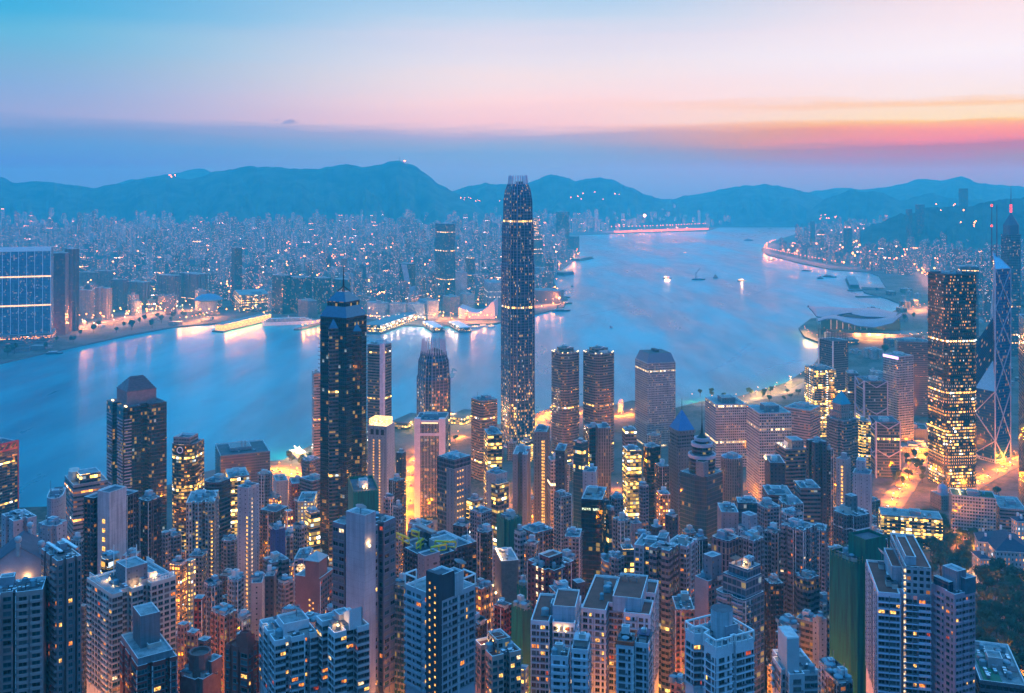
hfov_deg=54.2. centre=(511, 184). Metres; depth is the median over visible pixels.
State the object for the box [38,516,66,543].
office tower
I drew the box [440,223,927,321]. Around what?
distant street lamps
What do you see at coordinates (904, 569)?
stair windows
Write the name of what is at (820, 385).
office tower
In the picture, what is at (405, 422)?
ferry pier
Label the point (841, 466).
stair windows
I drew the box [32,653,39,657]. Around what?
window
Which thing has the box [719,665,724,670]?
window
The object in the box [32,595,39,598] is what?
window
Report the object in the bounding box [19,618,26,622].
window
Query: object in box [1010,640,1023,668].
tree
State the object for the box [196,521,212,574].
stair windows
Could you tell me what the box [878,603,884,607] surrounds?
window
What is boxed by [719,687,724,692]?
window
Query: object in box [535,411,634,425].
road
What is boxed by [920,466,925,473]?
tree
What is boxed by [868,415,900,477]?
office tower
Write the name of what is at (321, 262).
tower block
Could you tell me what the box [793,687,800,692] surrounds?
window
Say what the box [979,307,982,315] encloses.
block
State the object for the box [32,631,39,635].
window
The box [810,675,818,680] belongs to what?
window
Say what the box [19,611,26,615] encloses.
window
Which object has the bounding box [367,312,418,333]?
shopping pier
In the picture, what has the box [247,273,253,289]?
tower block
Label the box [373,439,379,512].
stair windows
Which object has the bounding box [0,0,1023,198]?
sky
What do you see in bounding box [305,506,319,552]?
office block
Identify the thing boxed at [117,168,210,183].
hills
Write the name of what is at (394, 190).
hills
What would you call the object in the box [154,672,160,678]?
window
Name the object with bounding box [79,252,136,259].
buildings
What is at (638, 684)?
window
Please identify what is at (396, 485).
office block
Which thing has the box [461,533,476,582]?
slim tower
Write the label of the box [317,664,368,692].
windows
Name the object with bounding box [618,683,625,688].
window
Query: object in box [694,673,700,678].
window
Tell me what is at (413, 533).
office block
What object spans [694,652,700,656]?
window
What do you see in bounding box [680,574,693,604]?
windows
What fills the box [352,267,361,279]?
tower block
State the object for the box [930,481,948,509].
domed court
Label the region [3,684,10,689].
window
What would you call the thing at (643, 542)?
apartment tower
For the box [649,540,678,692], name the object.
slim tower
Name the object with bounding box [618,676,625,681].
window
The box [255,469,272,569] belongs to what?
apartment tower
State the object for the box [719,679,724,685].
window
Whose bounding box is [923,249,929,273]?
tower block
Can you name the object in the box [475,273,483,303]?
tower block
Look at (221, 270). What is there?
tower block
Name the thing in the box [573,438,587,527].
office tower
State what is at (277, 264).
tower block
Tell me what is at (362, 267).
tower block
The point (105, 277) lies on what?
apartment block
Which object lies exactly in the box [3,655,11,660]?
window
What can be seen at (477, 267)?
tower block
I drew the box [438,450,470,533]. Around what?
office tower
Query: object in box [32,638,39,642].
window
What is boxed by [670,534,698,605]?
apartment tower
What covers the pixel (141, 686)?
window
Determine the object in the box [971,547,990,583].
mansion
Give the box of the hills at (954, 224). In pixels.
[860,197,1023,259]
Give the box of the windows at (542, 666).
[532,649,570,692]
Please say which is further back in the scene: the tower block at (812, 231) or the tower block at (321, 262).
the tower block at (812, 231)
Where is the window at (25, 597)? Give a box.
[19,596,26,600]
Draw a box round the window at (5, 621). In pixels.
[3,618,10,623]
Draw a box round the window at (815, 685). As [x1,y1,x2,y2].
[810,683,817,688]
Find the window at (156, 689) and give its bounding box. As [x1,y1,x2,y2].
[154,686,160,691]
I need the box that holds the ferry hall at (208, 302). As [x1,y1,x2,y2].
[194,293,222,313]
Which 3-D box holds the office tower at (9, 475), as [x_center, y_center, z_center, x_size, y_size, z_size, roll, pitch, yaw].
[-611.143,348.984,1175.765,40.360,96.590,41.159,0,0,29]
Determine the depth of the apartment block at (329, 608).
483.75 m
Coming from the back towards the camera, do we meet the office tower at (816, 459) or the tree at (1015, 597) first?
the office tower at (816, 459)
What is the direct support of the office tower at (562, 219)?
on the waterfront land at (861, 365)
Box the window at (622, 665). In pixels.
[619,662,625,667]
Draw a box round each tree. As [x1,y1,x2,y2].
[3,348,10,356]
[10,343,18,353]
[128,319,135,326]
[286,450,291,460]
[881,344,888,352]
[892,473,897,483]
[895,469,901,479]
[904,468,912,478]
[911,448,917,455]
[915,536,923,544]
[919,473,925,482]
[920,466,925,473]
[923,536,937,545]
[926,540,934,555]
[930,563,937,578]
[932,540,949,552]
[932,551,949,576]
[939,512,947,520]
[942,534,954,547]
[943,525,947,534]
[943,557,957,565]
[946,532,955,548]
[949,552,960,565]
[953,533,961,548]
[953,548,968,557]
[956,527,967,543]
[958,557,970,572]
[960,546,970,550]
[964,539,973,549]
[967,549,972,559]
[968,527,977,532]
[968,532,974,543]
[972,564,992,581]
[975,594,980,603]
[975,607,997,621]
[975,625,990,639]
[976,582,986,598]
[976,587,992,598]
[976,599,989,610]
[980,573,996,586]
[980,636,997,642]
[986,598,994,613]
[987,565,1001,587]
[987,586,998,599]
[989,557,1006,579]
[990,599,1012,618]
[992,486,1000,494]
[993,613,1004,637]
[994,581,1014,591]
[996,637,1004,643]
[997,622,1007,638]
[998,588,1013,601]
[1001,573,1022,589]
[1003,565,1018,577]
[1003,631,1016,645]
[1007,590,1023,605]
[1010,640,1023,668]
[1010,649,1022,669]
[1015,567,1023,581]
[1017,647,1023,667]
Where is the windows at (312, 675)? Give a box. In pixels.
[258,661,318,692]
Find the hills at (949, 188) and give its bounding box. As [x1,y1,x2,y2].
[809,176,1023,201]
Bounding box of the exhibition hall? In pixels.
[807,305,921,339]
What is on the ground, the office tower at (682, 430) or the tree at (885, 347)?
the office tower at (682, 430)
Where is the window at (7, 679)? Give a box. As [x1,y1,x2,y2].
[3,677,11,682]
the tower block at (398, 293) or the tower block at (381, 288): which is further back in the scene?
the tower block at (381, 288)
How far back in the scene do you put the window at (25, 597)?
397.59 m
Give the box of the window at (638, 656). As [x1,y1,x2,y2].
[636,654,642,659]
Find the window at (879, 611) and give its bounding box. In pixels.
[878,609,884,613]
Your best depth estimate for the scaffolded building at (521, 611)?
502.70 m
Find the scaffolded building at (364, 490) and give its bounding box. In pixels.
[348,472,378,511]
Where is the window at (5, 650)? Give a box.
[3,648,10,653]
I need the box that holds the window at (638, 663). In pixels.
[636,661,642,666]
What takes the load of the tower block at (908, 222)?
on the waterfront land at (861, 365)
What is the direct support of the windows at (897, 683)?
in the apartment tower at (898, 626)
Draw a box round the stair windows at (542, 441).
[542,441,544,522]
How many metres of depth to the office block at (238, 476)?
932.63 m
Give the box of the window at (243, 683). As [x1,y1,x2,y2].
[241,680,246,686]
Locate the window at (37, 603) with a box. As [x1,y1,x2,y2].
[32,602,39,606]
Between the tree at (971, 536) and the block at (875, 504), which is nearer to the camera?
the tree at (971, 536)
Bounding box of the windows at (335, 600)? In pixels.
[332,578,394,692]
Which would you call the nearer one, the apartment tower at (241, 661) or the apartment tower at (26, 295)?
the apartment tower at (241, 661)
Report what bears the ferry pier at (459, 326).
in the water
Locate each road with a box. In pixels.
[79,308,194,327]
[270,468,301,477]
[406,435,469,531]
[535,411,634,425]
[692,382,804,405]
[762,243,927,286]
[880,426,927,508]
[960,456,1018,489]
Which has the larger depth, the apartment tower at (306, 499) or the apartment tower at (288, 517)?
the apartment tower at (306, 499)
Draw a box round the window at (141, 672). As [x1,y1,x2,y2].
[137,669,144,675]
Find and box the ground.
[0,514,1023,692]
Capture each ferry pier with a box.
[212,313,270,332]
[294,320,319,330]
[392,413,416,429]
[422,321,444,332]
[448,321,470,332]
[451,409,470,424]
[557,271,574,275]
[571,256,593,260]
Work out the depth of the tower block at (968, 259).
4073.49 m
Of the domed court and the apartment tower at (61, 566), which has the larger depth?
the domed court
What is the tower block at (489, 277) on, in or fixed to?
on the waterfront land at (861, 365)
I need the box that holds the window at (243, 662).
[240,660,246,665]
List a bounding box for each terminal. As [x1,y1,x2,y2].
[235,289,267,311]
[610,227,709,232]
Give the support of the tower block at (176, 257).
on the waterfront land at (861, 365)
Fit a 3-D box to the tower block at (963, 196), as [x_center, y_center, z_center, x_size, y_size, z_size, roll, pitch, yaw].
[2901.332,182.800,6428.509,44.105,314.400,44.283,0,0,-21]
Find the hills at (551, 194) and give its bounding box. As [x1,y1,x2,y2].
[453,174,679,229]
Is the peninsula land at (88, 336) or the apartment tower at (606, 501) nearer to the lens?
the apartment tower at (606, 501)
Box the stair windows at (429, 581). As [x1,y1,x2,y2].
[429,581,435,692]
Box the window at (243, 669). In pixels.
[241,667,246,672]
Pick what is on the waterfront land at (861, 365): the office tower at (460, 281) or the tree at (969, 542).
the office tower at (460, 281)
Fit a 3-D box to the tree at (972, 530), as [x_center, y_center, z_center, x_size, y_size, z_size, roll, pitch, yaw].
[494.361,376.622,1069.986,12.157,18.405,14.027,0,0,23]
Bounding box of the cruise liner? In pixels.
[261,315,319,325]
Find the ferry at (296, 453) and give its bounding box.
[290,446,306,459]
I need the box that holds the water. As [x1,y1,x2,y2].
[0,227,898,507]
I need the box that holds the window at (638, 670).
[636,668,642,673]
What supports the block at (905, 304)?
on the waterfront land at (861, 365)
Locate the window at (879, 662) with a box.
[878,660,884,664]
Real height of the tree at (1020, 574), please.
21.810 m
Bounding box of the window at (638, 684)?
[636,682,642,687]
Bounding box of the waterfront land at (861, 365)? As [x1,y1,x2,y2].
[19,231,1023,514]
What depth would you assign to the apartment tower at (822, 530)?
691.54 m
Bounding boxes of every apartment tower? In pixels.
[0,246,55,344]
[0,572,46,692]
[40,531,82,692]
[47,480,65,519]
[54,252,68,334]
[65,247,78,330]
[81,603,86,692]
[83,484,139,603]
[86,544,176,692]
[119,602,177,692]
[139,489,160,566]
[161,530,170,570]
[186,489,218,578]
[225,620,258,692]
[231,246,241,292]
[237,480,258,611]
[250,566,264,640]
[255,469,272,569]
[258,604,320,692]
[265,564,277,617]
[269,521,284,555]
[284,509,292,529]
[292,514,306,560]
[295,550,332,613]
[297,491,316,524]
[315,606,369,692]
[332,503,395,692]
[395,564,409,692]
[396,524,471,582]
[404,557,475,692]
[453,517,469,536]
[469,505,491,540]
[474,577,492,630]
[476,521,492,583]
[527,549,573,614]
[531,588,582,692]
[551,642,570,692]
[554,481,571,551]
[565,523,583,579]
[571,623,591,692]
[581,573,658,692]
[605,494,608,552]
[612,512,630,550]
[615,623,636,692]
[630,517,641,547]
[634,533,656,578]
[635,623,653,692]
[639,481,648,530]
[657,530,669,543]
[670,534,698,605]
[670,591,694,673]
[684,604,755,692]
[693,529,707,573]
[695,551,722,625]
[711,528,738,586]
[716,555,763,692]
[739,529,763,590]
[764,522,780,578]
[770,626,818,692]
[780,516,817,616]
[781,506,802,523]
[814,522,827,591]
[833,493,869,546]
[865,533,932,692]
[931,562,975,692]
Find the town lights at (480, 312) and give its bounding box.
[86,193,974,318]
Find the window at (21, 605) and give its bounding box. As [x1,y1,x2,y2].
[19,604,26,607]
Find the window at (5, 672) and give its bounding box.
[3,669,10,675]
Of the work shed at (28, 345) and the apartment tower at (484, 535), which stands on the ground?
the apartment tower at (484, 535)
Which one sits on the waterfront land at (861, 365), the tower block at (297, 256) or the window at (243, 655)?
the tower block at (297, 256)
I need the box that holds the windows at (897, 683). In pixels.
[878,674,929,692]
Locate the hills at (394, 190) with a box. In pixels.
[0,160,484,235]
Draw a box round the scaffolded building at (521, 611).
[511,589,531,692]
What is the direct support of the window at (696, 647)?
in the apartment tower at (719, 652)
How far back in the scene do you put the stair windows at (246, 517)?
690.09 m
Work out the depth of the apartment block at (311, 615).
494.60 m
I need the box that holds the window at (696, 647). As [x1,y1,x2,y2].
[694,645,700,649]
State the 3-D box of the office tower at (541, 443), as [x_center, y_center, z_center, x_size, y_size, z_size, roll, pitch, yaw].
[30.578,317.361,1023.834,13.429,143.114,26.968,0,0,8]
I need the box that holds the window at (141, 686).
[137,683,144,689]
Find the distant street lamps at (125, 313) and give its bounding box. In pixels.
[82,304,189,327]
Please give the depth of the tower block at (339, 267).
3337.29 m
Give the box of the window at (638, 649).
[636,647,642,652]
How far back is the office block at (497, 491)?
882.43 m
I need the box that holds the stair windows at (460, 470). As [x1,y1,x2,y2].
[457,470,462,518]
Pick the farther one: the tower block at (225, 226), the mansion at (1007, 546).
the tower block at (225, 226)
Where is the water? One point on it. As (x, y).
(212, 389)
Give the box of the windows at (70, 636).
[46,622,80,692]
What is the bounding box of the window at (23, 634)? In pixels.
[19,633,26,637]
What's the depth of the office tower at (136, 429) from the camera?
1071.97 m
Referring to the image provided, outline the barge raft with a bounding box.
[845,276,859,288]
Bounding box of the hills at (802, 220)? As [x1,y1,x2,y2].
[765,218,806,222]
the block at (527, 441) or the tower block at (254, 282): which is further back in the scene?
the tower block at (254, 282)
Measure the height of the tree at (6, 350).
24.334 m
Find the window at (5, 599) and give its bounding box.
[3,596,10,601]
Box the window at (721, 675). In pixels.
[719,672,724,678]
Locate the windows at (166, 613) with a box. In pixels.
[86,609,175,692]
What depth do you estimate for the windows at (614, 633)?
474.52 m
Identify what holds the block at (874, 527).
on the ground
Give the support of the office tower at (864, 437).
on the waterfront land at (861, 365)
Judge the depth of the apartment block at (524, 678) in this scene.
440.58 m
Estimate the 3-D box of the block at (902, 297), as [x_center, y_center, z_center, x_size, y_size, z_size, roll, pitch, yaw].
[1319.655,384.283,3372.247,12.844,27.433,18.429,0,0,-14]
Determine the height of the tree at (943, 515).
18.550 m
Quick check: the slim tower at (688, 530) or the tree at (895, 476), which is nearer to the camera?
the slim tower at (688, 530)
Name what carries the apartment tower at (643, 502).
on the ground
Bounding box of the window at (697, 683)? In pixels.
[694,681,700,685]
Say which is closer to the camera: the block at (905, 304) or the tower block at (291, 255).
the block at (905, 304)
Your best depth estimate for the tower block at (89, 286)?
3059.22 m
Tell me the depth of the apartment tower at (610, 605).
474.45 m
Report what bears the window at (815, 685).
in the apartment tower at (793, 668)
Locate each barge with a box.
[552,302,569,311]
[823,274,836,277]
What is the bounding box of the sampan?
[46,350,62,353]
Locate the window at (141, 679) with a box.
[137,676,144,682]
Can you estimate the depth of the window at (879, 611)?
454.62 m
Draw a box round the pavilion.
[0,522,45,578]
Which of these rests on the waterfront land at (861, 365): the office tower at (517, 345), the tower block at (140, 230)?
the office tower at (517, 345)
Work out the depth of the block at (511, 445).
1431.93 m
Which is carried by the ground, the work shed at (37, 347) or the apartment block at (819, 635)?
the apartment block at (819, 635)
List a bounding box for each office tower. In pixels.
[0,437,18,523]
[1,509,36,546]
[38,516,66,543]
[106,375,166,530]
[172,432,203,551]
[204,473,230,574]
[272,273,290,313]
[291,275,311,313]
[312,369,319,457]
[313,276,330,313]
[318,266,368,567]
[333,278,350,294]
[341,257,346,273]
[367,339,391,474]
[368,415,394,513]
[399,263,415,293]
[417,337,450,451]
[435,222,454,298]
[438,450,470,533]
[455,270,466,295]
[466,256,474,284]
[471,391,497,481]
[501,175,534,445]
[533,217,538,233]
[534,233,542,266]
[534,424,549,525]
[551,344,578,463]
[556,211,568,249]
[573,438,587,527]
[583,344,613,471]
[584,422,595,465]
[596,422,610,504]
[622,426,636,494]
[622,439,640,517]
[635,348,675,446]
[643,442,659,532]
[668,410,695,534]
[680,423,722,544]
[721,451,742,505]
[804,364,835,437]
[806,436,826,524]
[818,329,847,395]
[826,390,857,506]
[836,452,850,506]
[845,370,858,416]
[854,375,887,418]
[858,416,870,469]
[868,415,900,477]
[883,351,913,442]
[928,270,975,488]
[958,264,978,341]
[976,204,1010,463]
[1001,198,1020,356]
[1018,314,1023,505]
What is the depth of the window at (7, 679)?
397.26 m
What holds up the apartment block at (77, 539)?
on the ground
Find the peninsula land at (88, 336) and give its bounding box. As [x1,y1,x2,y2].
[0,227,718,363]
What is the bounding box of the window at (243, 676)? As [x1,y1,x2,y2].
[241,674,246,679]
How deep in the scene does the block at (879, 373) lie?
1982.22 m
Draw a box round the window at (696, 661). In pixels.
[694,659,700,663]
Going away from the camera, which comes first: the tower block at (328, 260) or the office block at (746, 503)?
the office block at (746, 503)
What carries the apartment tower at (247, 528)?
on the ground
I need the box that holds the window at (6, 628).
[3,626,10,631]
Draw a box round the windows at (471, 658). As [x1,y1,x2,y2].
[407,649,474,692]
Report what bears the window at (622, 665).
in the apartment tower at (626, 637)
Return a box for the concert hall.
[459,298,497,318]
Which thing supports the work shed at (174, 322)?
on the waterfront land at (861, 365)
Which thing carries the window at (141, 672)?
in the apartment tower at (148, 660)
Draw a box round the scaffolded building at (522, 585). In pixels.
[517,570,526,598]
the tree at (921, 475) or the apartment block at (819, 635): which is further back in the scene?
the tree at (921, 475)
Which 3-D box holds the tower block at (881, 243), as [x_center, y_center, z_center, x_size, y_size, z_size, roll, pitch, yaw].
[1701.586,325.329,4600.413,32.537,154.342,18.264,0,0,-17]
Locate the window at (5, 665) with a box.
[3,662,11,667]
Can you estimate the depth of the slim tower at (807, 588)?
614.29 m
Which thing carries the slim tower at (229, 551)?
on the ground
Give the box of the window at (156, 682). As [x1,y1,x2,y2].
[154,679,160,684]
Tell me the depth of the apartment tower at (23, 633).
397.98 m
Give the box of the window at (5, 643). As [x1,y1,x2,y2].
[3,640,10,645]
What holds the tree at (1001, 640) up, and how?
on the ground
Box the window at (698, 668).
[694,666,700,671]
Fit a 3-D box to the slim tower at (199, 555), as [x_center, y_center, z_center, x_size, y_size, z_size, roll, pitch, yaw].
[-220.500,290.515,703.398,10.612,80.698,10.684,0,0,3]
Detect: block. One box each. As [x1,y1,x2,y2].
[53,240,60,252]
[64,467,107,541]
[71,532,83,603]
[77,212,81,244]
[79,258,92,270]
[79,289,93,318]
[80,271,96,285]
[84,283,96,313]
[91,258,98,268]
[95,286,111,318]
[98,246,105,251]
[98,270,112,287]
[106,237,112,251]
[111,278,127,309]
[114,250,122,275]
[124,265,133,278]
[128,280,150,308]
[137,224,143,251]
[140,273,146,280]
[143,280,153,290]
[147,258,152,279]
[151,291,154,298]
[154,256,164,280]
[157,274,180,305]
[165,268,173,274]
[165,294,176,314]
[169,261,177,274]
[169,555,187,630]
[173,249,179,255]
[173,254,179,273]
[177,621,188,692]
[179,272,207,304]
[180,256,191,265]
[180,646,221,692]
[182,550,185,559]
[186,558,195,626]
[186,628,199,663]
[193,239,201,258]
[194,594,205,636]
[195,288,205,297]
[198,241,204,263]
[198,636,210,647]
[201,259,206,272]
[204,566,221,635]
[209,250,215,272]
[209,272,216,284]
[209,284,226,300]
[210,602,237,692]
[212,289,221,309]
[215,439,269,482]
[217,257,224,284]
[222,594,226,602]
[223,215,228,243]
[225,467,248,533]
[227,235,233,253]
[230,216,236,239]
[238,608,250,631]
[242,272,244,283]
[244,265,252,277]
[245,277,255,288]
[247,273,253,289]
[253,260,257,287]
[256,255,263,279]
[256,285,271,291]
[260,503,287,570]
[268,288,271,311]
[268,491,281,504]
[273,258,281,272]
[273,474,287,505]
[277,573,293,613]
[281,604,299,613]
[288,252,294,269]
[289,475,299,522]
[289,559,293,578]
[290,258,294,275]
[293,250,300,264]
[294,496,299,521]
[294,545,312,604]
[298,297,316,318]
[300,473,319,510]
[302,454,319,476]
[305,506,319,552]
[305,604,320,627]
[306,262,313,299]
[307,231,313,248]
[312,256,317,271]
[318,253,325,276]
[325,253,330,270]
[326,602,332,612]
[338,261,340,277]
[340,272,352,292]
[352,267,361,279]
[353,274,354,294]
[355,278,364,294]
[355,294,371,309]
[357,264,365,284]
[365,249,380,264]
[377,284,384,294]
[383,493,394,515]
[388,280,397,292]
[388,473,403,534]
[392,500,402,578]
[393,241,399,264]
[393,285,404,302]
[396,448,405,540]
[398,281,408,302]
[399,247,407,262]
[404,238,410,262]
[408,517,433,530]
[408,524,420,538]
[414,247,422,262]
[414,412,448,519]
[415,272,427,276]
[416,273,427,298]
[427,284,437,299]
[429,270,436,299]
[433,247,434,263]
[443,294,459,312]
[451,220,456,249]
[460,292,474,308]
[463,252,475,256]
[464,254,471,265]
[466,493,482,534]
[468,220,474,251]
[472,273,476,283]
[475,261,480,272]
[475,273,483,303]
[475,622,522,692]
[484,275,493,278]
[484,426,501,506]
[486,466,508,545]
[493,547,518,603]
[493,597,511,636]
[494,263,500,281]
[507,439,516,461]
[513,444,530,525]
[514,524,526,579]
[521,437,532,461]
[521,664,528,692]
[522,521,553,552]
[531,494,533,523]
[535,267,543,273]
[535,288,563,303]
[542,270,552,288]
[546,257,553,288]
[547,579,570,593]
[548,453,554,548]
[555,443,566,491]
[561,543,576,578]
[567,460,572,481]
[567,476,568,491]
[568,236,578,252]
[572,578,584,603]
[581,485,606,597]
[583,463,596,493]
[600,550,612,574]
[606,505,614,552]
[610,491,623,516]
[619,538,633,573]
[646,432,660,455]
[651,519,662,535]
[654,459,668,518]
[656,487,670,529]
[665,509,677,538]
[668,672,684,692]
[705,394,746,466]
[717,501,738,534]
[736,493,756,523]
[737,511,763,536]
[746,402,791,500]
[757,497,780,536]
[761,484,792,503]
[764,454,784,484]
[767,661,771,692]
[775,436,805,494]
[775,628,800,648]
[778,495,803,519]
[784,401,820,446]
[793,471,820,523]
[810,221,814,241]
[813,603,826,692]
[817,230,823,248]
[817,650,840,692]
[824,331,830,337]
[825,663,852,692]
[827,444,832,545]
[843,228,851,255]
[843,337,858,344]
[850,349,860,353]
[853,457,871,529]
[864,347,882,359]
[870,370,882,378]
[872,496,879,514]
[872,515,876,525]
[872,524,882,532]
[878,238,885,270]
[878,507,942,548]
[883,246,890,271]
[883,337,894,347]
[886,290,895,295]
[894,337,927,415]
[896,306,906,311]
[897,257,912,274]
[899,300,910,307]
[900,287,909,292]
[900,294,905,300]
[901,440,927,453]
[906,209,911,242]
[906,290,912,295]
[910,245,917,269]
[910,298,918,305]
[914,292,920,298]
[914,422,927,442]
[915,204,924,235]
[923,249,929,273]
[937,263,945,270]
[949,488,995,539]
[952,249,960,270]
[959,188,967,206]
[961,255,966,264]
[965,256,972,264]
[975,640,1023,692]
[977,251,983,265]
[979,271,984,298]
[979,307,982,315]
[983,286,991,321]
[984,258,988,276]
[985,279,991,288]
[989,245,995,269]
[991,255,992,288]
[995,244,1000,257]
[995,495,1023,531]
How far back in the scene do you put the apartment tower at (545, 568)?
528.99 m
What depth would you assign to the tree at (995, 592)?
811.89 m
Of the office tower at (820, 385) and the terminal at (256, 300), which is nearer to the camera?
the office tower at (820, 385)
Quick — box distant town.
[0,204,1023,314]
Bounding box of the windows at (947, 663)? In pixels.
[937,655,974,692]
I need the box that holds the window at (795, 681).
[793,679,801,684]
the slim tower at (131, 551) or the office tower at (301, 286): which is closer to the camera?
the slim tower at (131, 551)
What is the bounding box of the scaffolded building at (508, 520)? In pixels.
[497,509,522,550]
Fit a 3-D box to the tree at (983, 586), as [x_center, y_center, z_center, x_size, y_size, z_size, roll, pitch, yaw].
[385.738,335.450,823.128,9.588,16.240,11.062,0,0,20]
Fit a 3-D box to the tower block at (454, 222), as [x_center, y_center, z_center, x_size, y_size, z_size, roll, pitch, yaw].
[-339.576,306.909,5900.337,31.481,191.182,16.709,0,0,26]
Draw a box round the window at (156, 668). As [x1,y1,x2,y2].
[154,665,160,671]
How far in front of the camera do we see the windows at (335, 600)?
466.94 m
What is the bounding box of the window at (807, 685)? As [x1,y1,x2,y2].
[805,683,809,688]
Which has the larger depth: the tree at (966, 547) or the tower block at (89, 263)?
the tower block at (89, 263)
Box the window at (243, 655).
[240,653,246,658]
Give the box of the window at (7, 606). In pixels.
[3,604,11,609]
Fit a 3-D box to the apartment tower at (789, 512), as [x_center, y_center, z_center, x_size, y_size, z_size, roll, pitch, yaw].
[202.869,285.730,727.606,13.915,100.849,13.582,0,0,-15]
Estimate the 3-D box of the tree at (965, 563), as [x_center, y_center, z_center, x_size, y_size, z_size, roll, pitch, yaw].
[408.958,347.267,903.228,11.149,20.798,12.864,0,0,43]
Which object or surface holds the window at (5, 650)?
in the apartment tower at (23, 633)
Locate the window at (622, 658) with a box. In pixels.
[619,655,625,660]
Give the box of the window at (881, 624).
[878,622,884,626]
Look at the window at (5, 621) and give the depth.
397.26 m
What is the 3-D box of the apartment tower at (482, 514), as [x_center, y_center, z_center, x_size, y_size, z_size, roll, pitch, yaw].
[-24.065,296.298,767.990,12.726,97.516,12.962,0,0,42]
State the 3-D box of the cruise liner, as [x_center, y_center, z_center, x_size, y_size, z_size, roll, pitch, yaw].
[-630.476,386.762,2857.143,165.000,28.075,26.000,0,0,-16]
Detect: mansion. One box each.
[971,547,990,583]
[974,528,989,555]
[984,525,1023,580]
[1010,512,1023,541]
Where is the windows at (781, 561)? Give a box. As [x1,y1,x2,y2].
[780,555,816,616]
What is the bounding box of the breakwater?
[847,288,880,291]
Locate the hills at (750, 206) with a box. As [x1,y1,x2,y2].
[663,184,823,226]
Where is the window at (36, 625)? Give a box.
[32,624,39,628]
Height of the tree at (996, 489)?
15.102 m
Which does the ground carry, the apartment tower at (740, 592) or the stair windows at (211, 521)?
the apartment tower at (740, 592)
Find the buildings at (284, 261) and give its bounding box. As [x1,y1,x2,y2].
[268,258,336,269]
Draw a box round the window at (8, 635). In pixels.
[3,633,11,638]
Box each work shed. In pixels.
[10,347,29,352]
[24,344,42,346]
[31,345,47,349]
[168,321,182,324]
[209,311,220,314]
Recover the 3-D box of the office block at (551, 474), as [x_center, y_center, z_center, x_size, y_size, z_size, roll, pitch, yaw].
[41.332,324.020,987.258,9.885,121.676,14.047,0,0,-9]
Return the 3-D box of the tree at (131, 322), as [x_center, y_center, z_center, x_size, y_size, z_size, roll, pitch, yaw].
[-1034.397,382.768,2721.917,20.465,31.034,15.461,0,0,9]
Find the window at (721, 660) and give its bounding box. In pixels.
[719,657,724,663]
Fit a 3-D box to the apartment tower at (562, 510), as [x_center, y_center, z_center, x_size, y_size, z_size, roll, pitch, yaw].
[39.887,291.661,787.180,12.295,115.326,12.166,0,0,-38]
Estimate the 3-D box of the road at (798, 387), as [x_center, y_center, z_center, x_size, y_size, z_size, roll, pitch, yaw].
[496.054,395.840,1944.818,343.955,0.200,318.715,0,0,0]
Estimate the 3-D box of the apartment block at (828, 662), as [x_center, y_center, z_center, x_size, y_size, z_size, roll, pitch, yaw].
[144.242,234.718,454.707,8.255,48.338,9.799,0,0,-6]
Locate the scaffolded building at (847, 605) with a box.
[829,529,885,692]
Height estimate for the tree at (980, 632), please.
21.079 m
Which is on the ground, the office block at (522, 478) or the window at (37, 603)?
the office block at (522, 478)
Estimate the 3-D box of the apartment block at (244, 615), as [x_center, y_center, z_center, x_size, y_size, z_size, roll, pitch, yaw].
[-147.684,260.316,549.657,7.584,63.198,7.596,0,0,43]
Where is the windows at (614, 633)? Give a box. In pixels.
[583,599,658,692]
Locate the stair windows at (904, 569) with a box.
[904,569,905,692]
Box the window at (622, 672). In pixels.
[618,669,625,674]
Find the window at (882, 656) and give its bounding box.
[878,654,884,658]
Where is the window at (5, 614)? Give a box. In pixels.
[3,611,11,616]
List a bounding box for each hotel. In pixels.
[367,300,388,318]
[389,302,406,315]
[407,302,425,319]
[419,298,438,319]
[484,279,500,307]
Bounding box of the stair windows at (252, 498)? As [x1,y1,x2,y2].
[252,498,252,574]
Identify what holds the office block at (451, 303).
on the waterfront land at (861, 365)
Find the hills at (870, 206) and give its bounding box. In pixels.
[807,190,985,226]
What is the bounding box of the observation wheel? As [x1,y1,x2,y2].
[618,399,622,413]
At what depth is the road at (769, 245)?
5011.94 m
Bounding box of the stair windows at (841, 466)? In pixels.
[841,466,842,503]
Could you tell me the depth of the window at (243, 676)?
420.82 m
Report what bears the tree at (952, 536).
on the ground
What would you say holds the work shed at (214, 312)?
on the waterfront land at (861, 365)
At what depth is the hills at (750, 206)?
10176.16 m
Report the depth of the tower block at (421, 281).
3260.43 m
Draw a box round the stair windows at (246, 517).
[246,517,247,609]
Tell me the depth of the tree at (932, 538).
1020.53 m
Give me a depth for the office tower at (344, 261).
3255.13 m
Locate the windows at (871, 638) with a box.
[865,579,876,692]
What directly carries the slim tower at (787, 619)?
on the ground
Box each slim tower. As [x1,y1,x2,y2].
[100,550,119,573]
[122,547,140,558]
[169,528,181,562]
[176,622,193,654]
[189,547,207,594]
[219,568,231,595]
[221,534,236,573]
[227,568,245,611]
[263,551,288,614]
[285,526,292,560]
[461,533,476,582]
[476,611,487,638]
[493,546,497,629]
[524,534,539,579]
[609,551,624,575]
[635,529,651,541]
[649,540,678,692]
[681,524,695,537]
[764,573,783,689]
[775,613,799,643]
[794,568,819,617]
[795,608,815,662]
[820,591,826,617]
[827,544,840,656]
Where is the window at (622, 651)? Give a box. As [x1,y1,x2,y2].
[619,648,625,653]
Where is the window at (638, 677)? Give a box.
[636,675,642,680]

